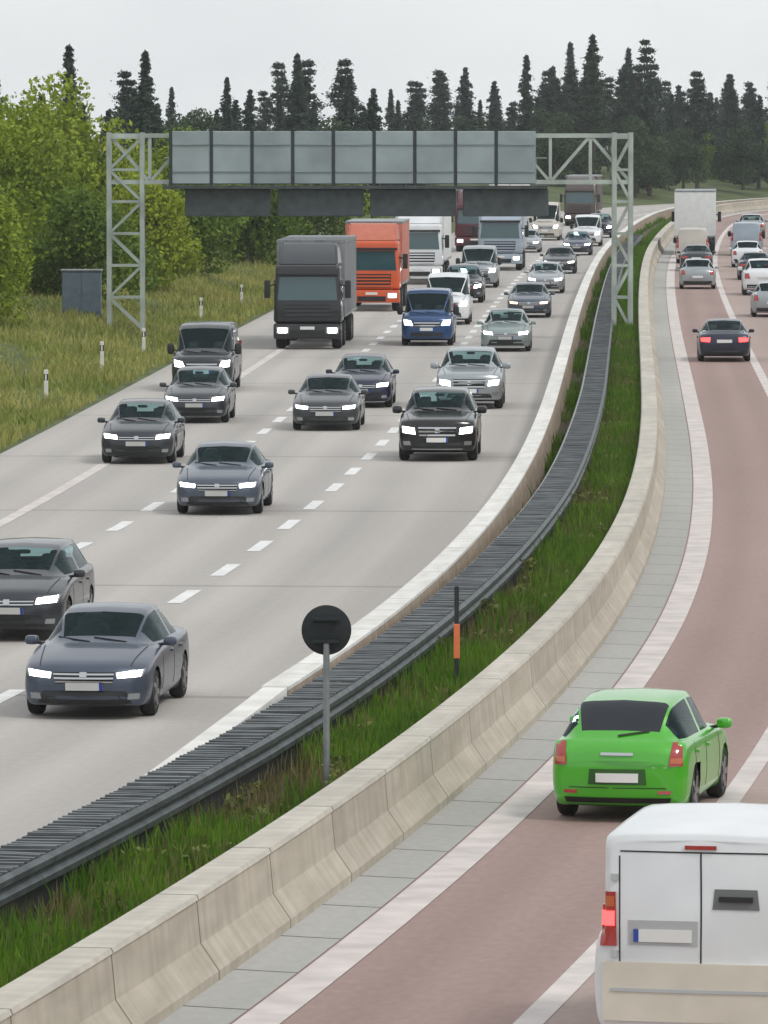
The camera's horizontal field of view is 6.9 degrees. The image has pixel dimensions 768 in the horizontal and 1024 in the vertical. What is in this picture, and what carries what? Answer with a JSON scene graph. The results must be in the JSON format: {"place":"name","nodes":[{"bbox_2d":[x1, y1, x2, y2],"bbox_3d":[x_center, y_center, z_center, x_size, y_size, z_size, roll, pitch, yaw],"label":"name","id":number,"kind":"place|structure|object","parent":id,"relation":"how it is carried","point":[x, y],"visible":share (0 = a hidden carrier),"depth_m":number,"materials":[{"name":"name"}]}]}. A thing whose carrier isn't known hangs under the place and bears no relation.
{"place":"outdoors","nodes":[
{"label":"outdoors","id":0,"kind":"place"},
{"bbox_2d":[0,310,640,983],"bbox_3d":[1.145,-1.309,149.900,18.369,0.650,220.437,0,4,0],"label":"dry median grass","id":1,"kind":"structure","parent":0,"point":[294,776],"depth_m":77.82,"materials":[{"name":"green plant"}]},
{"bbox_2d":[0,216,670,987],"bbox_3d":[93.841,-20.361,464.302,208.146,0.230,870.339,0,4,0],"label":"median ground","id":2,"kind":"structure","parent":0,"point":[564,426],"depth_m":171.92,"materials":[{"name":"green plant"}]},
{"bbox_2d":[0,333,640,974],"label":"median weeds","id":3,"kind":"object","parent":2,"relation":"on","point":[334,761],"visible":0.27,"depth_m":77.39,"materials":[{"name":"green plant"}]},
{"bbox_2d":[0,235,642,926],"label":"steel guardrail","id":4,"kind":"object","parent":2,"relation":"on","point":[58,849],"visible":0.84,"depth_m":81.64,"materials":[{"name":"grey metal"}]},
{"bbox_2d":[301,605,350,786],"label":"round road sign","id":5,"kind":"object","parent":2,"relation":"on","point":[326,631],"visible":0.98,"depth_m":74.74,"materials":[{"name":"metal"}]},
{"bbox_2d":[0,200,767,1023],"bbox_3d":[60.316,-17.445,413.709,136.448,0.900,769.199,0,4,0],"label":"concrete barrier","id":6,"kind":"object","parent":2,"relation":"on","point":[164,954],"visible":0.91,"depth_m":71.11,"materials":[{"name":"beige concrete"}]},
{"bbox_2d":[454,586,459,686],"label":"marker post","id":7,"kind":"object","parent":2,"relation":"on","point":[456,632],"visible":0.79,"depth_m":88.25,"materials":[{"name":"black"}]},
{"bbox_2d":[0,204,673,847],"bbox_3d":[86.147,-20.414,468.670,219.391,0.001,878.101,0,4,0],"label":"motorway road","id":8,"kind":"structure","parent":0,"point":[380,526],"depth_m":132.12,"materials":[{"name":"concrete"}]},
{"bbox_2d":[0,537,94,629],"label":"hatchback car","id":9,"kind":"object","parent":8,"relation":"on","point":[45,591],"visible":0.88,"depth_m":102.77,"materials":[{"name":"paint"}]},
{"bbox_2d":[25,602,188,714],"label":"saloon car","id":10,"kind":"object","parent":8,"relation":"on","point":[110,654],"visible":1,"depth_m":89.33,"materials":[{"name":"grey paint"}]},
{"bbox_2d":[97,398,184,462],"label":"hatchback car","id":11,"kind":"object","parent":8,"relation":"on","point":[133,431],"visible":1,"depth_m":154.79,"materials":[{"name":"paint"}]},
{"bbox_2d":[159,365,236,421],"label":"hatchback car","id":12,"kind":"object","parent":8,"relation":"on","point":[189,394],"visible":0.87,"depth_m":175.61,"materials":[{"name":"paint"}]},
{"bbox_2d":[167,321,241,386],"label":"van","id":13,"kind":"object","parent":8,"relation":"on","point":[212,343],"visible":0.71,"depth_m":196.75,"materials":[{"name":"paint"}]},
{"bbox_2d":[172,441,273,512],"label":"saloon car","id":14,"kind":"object","parent":8,"relation":"on","point":[225,473],"visible":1,"depth_m":134.94,"materials":[{"name":"grey paint"}]},
{"bbox_2d":[264,235,356,347],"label":"lorry","id":15,"kind":"object","parent":8,"relation":"on","point":[314,284],"visible":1,"depth_m":231.44,"materials":[{"name":"black paint"}]},
{"bbox_2d":[0,217,626,702],"bbox_3d":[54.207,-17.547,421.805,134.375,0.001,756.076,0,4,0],"label":"lane dashes","id":16,"kind":"object","parent":8,"relation":"on","point":[182,597],"visible":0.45,"depth_m":131.70,"materials":[{"name":"paint"}]},
{"bbox_2d":[288,373,367,429],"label":"saloon car","id":17,"kind":"object","parent":8,"relation":"on","point":[329,398],"visible":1,"depth_m":171.27,"materials":[{"name":"paint"}]},
{"bbox_2d":[0,205,671,526],"bbox_3d":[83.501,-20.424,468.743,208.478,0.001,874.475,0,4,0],"label":"shoulder line","id":18,"kind":"object","parent":8,"relation":"on","point":[51,494],"visible":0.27,"depth_m":146.98,"materials":[{"name":"paint"}]},
{"bbox_2d":[326,353,398,406],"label":"hatchback car","id":19,"kind":"object","parent":8,"relation":"on","point":[376,379],"visible":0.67,"depth_m":185.36,"materials":[{"name":"blue paint"}]},
{"bbox_2d":[65,208,661,552],"bbox_3d":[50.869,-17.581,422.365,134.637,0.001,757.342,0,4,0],"label":"lane dashes","id":20,"kind":"object","parent":8,"relation":"on","point":[123,524],"visible":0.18,"depth_m":138.56,"materials":[{"name":"paint"}]},
{"bbox_2d":[345,219,409,310],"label":"lorry","id":21,"kind":"object","parent":8,"relation":"on","point":[382,258],"visible":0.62,"depth_m":277.34,"materials":[{"name":"orange paint"}]},
{"bbox_2d":[395,216,451,277],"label":"lorry","id":22,"kind":"object","parent":8,"relation":"on","point":[429,244],"visible":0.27,"depth_m":322.25,"materials":[{"name":"white paint"}]},
{"bbox_2d":[397,287,458,344],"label":"van","id":23,"kind":"object","parent":8,"relation":"on","point":[430,313],"visible":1,"depth_m":235.60,"materials":[{"name":"blue paint"}]},
{"bbox_2d":[392,386,486,459],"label":"off road car","id":24,"kind":"object","parent":8,"relation":"on","point":[426,424],"visible":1,"depth_m":155.73,"materials":[{"name":"black paint"}]},
{"bbox_2d":[121,198,767,815],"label":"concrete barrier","id":25,"kind":"object","parent":8,"relation":"on","point":[477,536],"visible":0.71,"depth_m":116.56,"materials":[{"name":"white paint"}]},
{"bbox_2d":[427,272,474,323],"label":"van","id":26,"kind":"object","parent":8,"relation":"on","point":[458,285],"visible":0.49,"depth_m":260.91,"materials":[{"name":"white paint"}]},
{"bbox_2d":[451,189,478,250],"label":"lorry","id":27,"kind":"object","parent":8,"relation":"on","point":[463,231],"visible":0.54,"depth_m":402.25,"materials":[{"name":"red paint"}]},
{"bbox_2d":[446,264,488,301],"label":"off road car","id":28,"kind":"object","parent":8,"relation":"on","point":[477,277],"visible":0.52,"depth_m":291.39,"materials":[{"name":"paint"}]},
{"bbox_2d":[430,346,510,407],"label":"off road car","id":29,"kind":"object","parent":8,"relation":"on","point":[482,379],"visible":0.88,"depth_m":183.94,"materials":[{"name":"silver paint"}]},
{"bbox_2d":[456,245,501,286],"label":"van","id":30,"kind":"object","parent":8,"relation":"on","point":[487,259],"visible":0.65,"depth_m":317.65,"materials":[{"name":"silver paint"}]},
{"bbox_2d":[472,216,528,269],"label":"box truck","id":31,"kind":"object","parent":8,"relation":"on","point":[506,236],"visible":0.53,"depth_m":352.07,"materials":[{"name":"blue paint"}]},
{"bbox_2d":[477,308,535,350],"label":"hatchback car","id":32,"kind":"object","parent":8,"relation":"on","point":[497,330],"visible":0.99,"depth_m":229.36,"materials":[{"name":"green paint"}]},
{"bbox_2d":[504,282,554,316],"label":"saloon car","id":33,"kind":"object","parent":8,"relation":"on","point":[531,297],"visible":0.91,"depth_m":268.79,"materials":[{"name":"blue paint"}]},
{"bbox_2d":[523,261,567,292],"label":"car","id":34,"kind":"object","parent":8,"relation":"on","point":[553,278],"visible":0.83,"depth_m":306.45,"materials":[{"name":"silver paint"}]},
{"bbox_2d":[529,202,562,239],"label":"delivery van","id":35,"kind":"object","parent":8,"relation":"on","point":[550,226],"visible":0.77,"depth_m":440.63,"materials":[{"name":"beige paint"}]},
{"bbox_2d":[540,246,579,273],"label":"saloon car","id":36,"kind":"object","parent":8,"relation":"on","point":[565,257],"visible":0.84,"depth_m":345.62,"materials":[{"name":"paint"}]},
{"bbox_2d":[560,230,594,254],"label":"hatchback car","id":37,"kind":"object","parent":8,"relation":"on","point":[583,243],"visible":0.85,"depth_m":392.31,"materials":[{"name":"blue paint"}]},
{"bbox_2d":[560,175,601,225],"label":"lorry","id":38,"kind":"object","parent":8,"relation":"on","point":[580,199],"visible":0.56,"depth_m":499.97,"materials":[{"name":"brown paint"}]},
{"bbox_2d":[570,214,604,245],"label":"van","id":39,"kind":"object","parent":8,"relation":"on","point":[592,225],"visible":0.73,"depth_m":421.06,"materials":[{"name":"white paint"}]},
{"bbox_2d":[0,166,767,453],"bbox_3d":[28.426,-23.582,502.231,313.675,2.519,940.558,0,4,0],"label":"verge","id":40,"kind":"structure","parent":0,"point":[726,190],"depth_m":607.52,"materials":[{"name":"green plant"}]},
{"bbox_2d":[0,185,35,328],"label":"roadside bush","id":41,"kind":"object","parent":40,"relation":"on","point":[9,234],"visible":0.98,"depth_m":231.95,"materials":[{"name":"green plant"}]},
{"bbox_2d":[0,112,47,241],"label":"roadside tree","id":42,"kind":"object","parent":40,"relation":"on","point":[30,212],"visible":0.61,"depth_m":247.97,"materials":[{"name":"green plant"}]},
{"bbox_2d":[0,91,101,288],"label":"roadside tree","id":43,"kind":"object","parent":40,"relation":"on","point":[29,160],"visible":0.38,"depth_m":265.40,"materials":[{"name":"green plant"}]},
{"bbox_2d":[54,44,86,147],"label":"spruce tree","id":44,"kind":"object","parent":40,"relation":"on","point":[68,63],"visible":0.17,"depth_m":369.93,"materials":[{"name":"green plant"}]},
{"bbox_2d":[0,70,161,242],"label":"roadside tree","id":45,"kind":"object","parent":40,"relation":"on","point":[84,130],"visible":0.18,"depth_m":291.74,"materials":[{"name":"green plant"}]},
{"bbox_2d":[0,186,162,302],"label":"roadside bush","id":46,"kind":"object","parent":40,"relation":"on","point":[85,227],"visible":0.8,"depth_m":257.97,"materials":[{"name":"green plant"}]},
{"bbox_2d":[60,269,102,318],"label":"control cabinet","id":47,"kind":"object","parent":40,"relation":"on","point":[82,289],"visible":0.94,"depth_m":246.16,"materials":[{"name":"metal"}]},
{"bbox_2d":[109,69,138,118],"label":"pine tree","id":48,"kind":"object","parent":40,"relation":"on","point":[126,91],"visible":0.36,"depth_m":500.07,"materials":[{"name":"green plant"}]},
{"bbox_2d":[116,101,152,205],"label":"spruce tree","id":49,"kind":"object","parent":40,"relation":"on","point":[139,115],"visible":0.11,"depth_m":347.87,"materials":[{"name":"green plant"}]},
{"bbox_2d":[0,239,276,450],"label":"bank grass","id":50,"kind":"structure","parent":40,"relation":"on","point":[83,378],"depth_m":227.98,"materials":[{"name":"green plant"}]},
{"bbox_2d":[126,50,164,163],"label":"spruce tree","id":51,"kind":"object","parent":40,"relation":"on","point":[149,108],"visible":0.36,"depth_m":427.51,"materials":[{"name":"green plant"}]},
{"bbox_2d":[85,165,206,292],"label":"roadside bush","id":52,"kind":"object","parent":40,"relation":"on","point":[161,223],"visible":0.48,"depth_m":281.67,"materials":[{"name":"green plant"}]},
{"bbox_2d":[127,125,249,245],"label":"roadside tree","id":53,"kind":"object","parent":40,"relation":"on","point":[158,160],"visible":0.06,"depth_m":321.29,"materials":[{"name":"green plant"}]},
{"bbox_2d":[165,107,224,184],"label":"broadleaf tree","id":54,"kind":"object","parent":40,"relation":"on","point":[208,121],"visible":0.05,"depth_m":470.23,"materials":[{"name":"green plant"}]},
{"bbox_2d":[159,178,248,276],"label":"roadside bush","id":55,"kind":"object","parent":40,"relation":"on","point":[204,226],"visible":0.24,"depth_m":306.84,"materials":[{"name":"green plant"}]},
{"bbox_2d":[239,89,259,130],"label":"spruce tree","id":56,"kind":"object","parent":40,"relation":"on","point":[249,109],"visible":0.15,"depth_m":506.08,"materials":[{"name":"green plant"}]},
{"bbox_2d":[206,184,315,265],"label":"roadside bush","id":57,"kind":"object","parent":40,"relation":"on","point":[258,236],"visible":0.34,"depth_m":339.45,"materials":[{"name":"green plant"}]},
{"bbox_2d":[257,61,290,130],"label":"pine tree","id":58,"kind":"object","parent":40,"relation":"on","point":[279,87],"visible":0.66,"depth_m":640.22,"materials":[{"name":"green plant"}]},
{"bbox_2d":[278,57,315,130],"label":"spruce tree","id":59,"kind":"object","parent":40,"relation":"on","point":[296,114],"visible":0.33,"depth_m":492.84,"materials":[{"name":"green plant"}]},
{"bbox_2d":[284,59,330,130],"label":"pine tree","id":60,"kind":"object","parent":40,"relation":"on","point":[307,80],"visible":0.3,"depth_m":561.57,"materials":[{"name":"green plant"}]},
{"bbox_2d":[284,184,392,236],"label":"roadside bush","id":61,"kind":"object","parent":40,"relation":"on","point":[317,220],"visible":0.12,"depth_m":386.34,"materials":[{"name":"green plant"}]},
{"bbox_2d":[321,58,364,130],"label":"pine tree","id":62,"kind":"object","parent":40,"relation":"on","point":[340,79],"visible":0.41,"depth_m":578.75,"materials":[{"name":"green plant"}]},
{"bbox_2d":[334,74,364,130],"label":"spruce tree","id":63,"kind":"object","parent":40,"relation":"on","point":[349,87],"visible":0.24,"depth_m":550.67,"materials":[{"name":"green plant"}]},
{"bbox_2d":[106,129,632,334],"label":"sign gantry","id":64,"kind":"object","parent":40,"relation":"on","point":[333,157],"visible":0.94,"depth_m":241.06,"materials":[{"name":"grey metal"}]},
{"bbox_2d":[354,88,394,218],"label":"spruce tree","id":65,"kind":"object","parent":40,"relation":"on","point":[373,107],"visible":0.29,"depth_m":471.60,"materials":[{"name":"green plant"}]},
{"bbox_2d":[401,80,431,130],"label":"pine tree","id":66,"kind":"object","parent":40,"relation":"on","point":[415,102],"visible":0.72,"depth_m":652.57,"materials":[{"name":"green plant"}]},
{"bbox_2d":[425,69,453,130],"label":"pine tree","id":67,"kind":"object","parent":40,"relation":"on","point":[443,99],"visible":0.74,"depth_m":719.96,"materials":[{"name":"green plant"}]},
{"bbox_2d":[449,67,481,130],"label":"spruce tree","id":68,"kind":"object","parent":40,"relation":"on","point":[465,96],"visible":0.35,"depth_m":716.57,"materials":[{"name":"green plant"}]},
{"bbox_2d":[482,94,506,130],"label":"spruce tree","id":69,"kind":"object","parent":40,"relation":"on","point":[495,114],"visible":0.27,"depth_m":703.44,"materials":[{"name":"green plant"}]},
{"bbox_2d":[511,55,541,173],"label":"spruce tree","id":70,"kind":"object","parent":40,"relation":"on","point":[527,107],"visible":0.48,"depth_m":653.00,"materials":[{"name":"green plant"}]},
{"bbox_2d":[547,84,581,151],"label":"pine tree","id":71,"kind":"object","parent":40,"relation":"on","point":[564,100],"visible":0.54,"depth_m":653.43,"materials":[{"name":"green plant"}]},
{"bbox_2d":[536,111,601,186],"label":"broadleaf tree","id":72,"kind":"object","parent":40,"relation":"on","point":[562,151],"visible":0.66,"depth_m":644.43,"materials":[{"name":"green plant"}]},
{"bbox_2d":[547,64,603,177],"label":"spruce tree","id":73,"kind":"object","parent":40,"relation":"on","point":[574,95],"visible":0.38,"depth_m":656.93,"materials":[{"name":"green plant"}]},
{"bbox_2d":[579,62,610,157],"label":"pine tree","id":74,"kind":"object","parent":40,"relation":"on","point":[583,81],"visible":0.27,"depth_m":677.64,"materials":[{"name":"green plant"}]},
{"bbox_2d":[581,46,614,173],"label":"pine tree","id":75,"kind":"object","parent":40,"relation":"on","point":[593,100],"visible":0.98,"depth_m":669.53,"materials":[{"name":"green plant"}]},
{"bbox_2d":[610,66,633,174],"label":"conifer tree","id":76,"kind":"object","parent":40,"relation":"on","point":[621,110],"visible":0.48,"depth_m":653.19,"materials":[{"name":"green plant"}]},
{"bbox_2d":[618,64,653,192],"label":"pine tree","id":77,"kind":"object","parent":40,"relation":"on","point":[634,103],"visible":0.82,"depth_m":645.42,"materials":[{"name":"green plant"}]},
{"bbox_2d":[609,117,675,196],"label":"broadleaf tree","id":78,"kind":"object","parent":40,"relation":"on","point":[643,151],"visible":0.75,"depth_m":638.20,"materials":[{"name":"green plant"}]},
{"bbox_2d":[629,39,658,114],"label":"pine tree","id":79,"kind":"object","parent":40,"relation":"on","point":[644,59],"visible":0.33,"depth_m":701.69,"materials":[{"name":"green plant"}]},
{"bbox_2d":[627,77,677,195],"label":"spruce tree","id":80,"kind":"object","parent":40,"relation":"on","point":[650,116],"visible":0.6,"depth_m":645.03,"materials":[{"name":"green plant"}]},
{"bbox_2d":[639,62,670,139],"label":"pine tree","id":81,"kind":"object","parent":40,"relation":"on","point":[656,82],"visible":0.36,"depth_m":683.98,"materials":[{"name":"green plant"}]},
{"bbox_2d":[664,94,685,175],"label":"spruce tree","id":82,"kind":"object","parent":40,"relation":"on","point":[671,126],"visible":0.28,"depth_m":713.44,"materials":[{"name":"green plant"}]},
{"bbox_2d":[666,126,710,188],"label":"broadleaf tree","id":83,"kind":"object","parent":40,"relation":"on","point":[687,151],"visible":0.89,"depth_m":660.72,"materials":[{"name":"green plant"}]},
{"bbox_2d":[680,71,720,188],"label":"pine tree","id":84,"kind":"object","parent":40,"relation":"on","point":[701,129],"visible":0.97,"depth_m":667.95,"materials":[{"name":"green plant"}]},
{"bbox_2d":[692,132,718,179],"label":"tree","id":85,"kind":"object","parent":40,"relation":"on","point":[709,149],"visible":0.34,"depth_m":703.92,"materials":[{"name":"green plant"}]},
{"bbox_2d":[713,74,742,162],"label":"spruce tree","id":86,"kind":"object","parent":40,"relation":"on","point":[731,106],"visible":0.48,"depth_m":716.87,"materials":[{"name":"green plant"}]},
{"bbox_2d":[709,125,767,189],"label":"broadleaf tree","id":87,"kind":"object","parent":40,"relation":"on","point":[742,156],"visible":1,"depth_m":673.71,"materials":[{"name":"green plant"}]},
{"bbox_2d":[745,95,767,188],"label":"spruce tree","id":88,"kind":"object","parent":40,"relation":"on","point":[760,130],"visible":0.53,"depth_m":683.57,"materials":[{"name":"green plant"}]},
{"bbox_2d":[0,0,767,137],"label":"sky","id":89,"kind":"structure","parent":0,"point":[192,46],"materials":[{"name":"white"}]},
{"bbox_2d":[230,210,767,1023],"bbox_3d":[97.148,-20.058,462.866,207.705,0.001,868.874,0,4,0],"label":"contraflow road","id":90,"kind":"structure","parent":0,"point":[506,928],"depth_m":73.63,"materials":[{"name":"red asphalt"}]},
{"bbox_2d":[158,209,767,1023],"bbox_3d":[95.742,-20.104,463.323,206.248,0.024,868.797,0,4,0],"label":"gutter","id":91,"kind":"object","parent":90,"relation":"on","point":[282,959],"visible":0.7,"depth_m":80.70,"materials":[{"name":"concrete"}]},
{"bbox_2d":[233,210,765,1023],"bbox_3d":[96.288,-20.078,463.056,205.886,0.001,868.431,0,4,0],"label":"edge line","id":92,"kind":"object","parent":90,"relation":"on","point":[393,916],"visible":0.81,"depth_m":77.53,"materials":[{"name":"paint"}]},
{"bbox_2d":[513,213,767,1023],"bbox_3d":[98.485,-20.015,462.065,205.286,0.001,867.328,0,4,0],"label":"lane divider line","id":93,"kind":"object","parent":90,"relation":"on","point":[558,993],"visible":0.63,"depth_m":77.89,"materials":[{"name":"paint"}]},
{"bbox_2d":[553,688,731,814],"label":"compact car","id":94,"kind":"object","parent":90,"relation":"on","point":[641,747],"visible":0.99,"depth_m":75.78,"materials":[{"name":"green paint"}]},
{"bbox_2d":[544,214,767,1023],"bbox_3d":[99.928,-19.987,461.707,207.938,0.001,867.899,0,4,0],"label":"contraflow outer lane","id":95,"kind":"structure","parent":90,"relation":"attached to","point":[578,1006],"depth_m":230.57,"materials":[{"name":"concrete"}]},
{"bbox_2d":[594,802,767,1023],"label":"van","id":96,"kind":"object","parent":95,"relation":"on","point":[683,937],"visible":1,"depth_m":56.36,"materials":[{"name":"white paint"}]},
{"bbox_2d":[728,222,764,251],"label":"van","id":97,"kind":"object","parent":95,"relation":"on","point":[745,231],"visible":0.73,"depth_m":390.35,"materials":[{"name":"blue paint"}]},
{"bbox_2d":[728,241,765,266],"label":"hatchback car","id":98,"kind":"object","parent":95,"relation":"on","point":[740,248],"visible":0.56,"depth_m":360.39,"materials":[{"name":"white paint"}]},
{"bbox_2d":[738,258,767,294],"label":"off road car","id":99,"kind":"object","parent":95,"relation":"on","point":[753,274],"visible":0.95,"depth_m":302.54,"materials":[{"name":"white paint"}]},
{"bbox_2d":[747,281,767,316],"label":"hatchback car","id":100,"kind":"object","parent":95,"relation":"on","point":[759,300],"visible":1,"depth_m":269.28,"materials":[{"name":"silver paint"}]},
{"bbox_2d":[673,227,711,262],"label":"van","id":101,"kind":"object","parent":90,"relation":"on","point":[691,235],"visible":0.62,"depth_m":369.53,"materials":[{"name":"beige paint"}]},
{"bbox_2d":[671,189,720,254],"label":"lorry","id":102,"kind":"object","parent":90,"relation":"on","point":[695,208],"visible":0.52,"depth_m":392.33,"materials":[{"name":"white paint"}]},
{"bbox_2d":[677,244,715,267],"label":"saloon car","id":103,"kind":"object","parent":90,"relation":"on","point":[695,251],"visible":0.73,"depth_m":351.38,"materials":[{"name":"paint"}]},
{"bbox_2d":[676,258,718,288],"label":"car","id":104,"kind":"object","parent":90,"relation":"on","point":[697,271],"visible":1,"depth_m":313.88,"materials":[{"name":"silver paint"}]},
{"bbox_2d":[692,318,753,360],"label":"saloon car","id":105,"kind":"object","parent":90,"relation":"on","point":[723,337],"visible":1,"depth_m":219.51,"materials":[{"name":"blue paint"}]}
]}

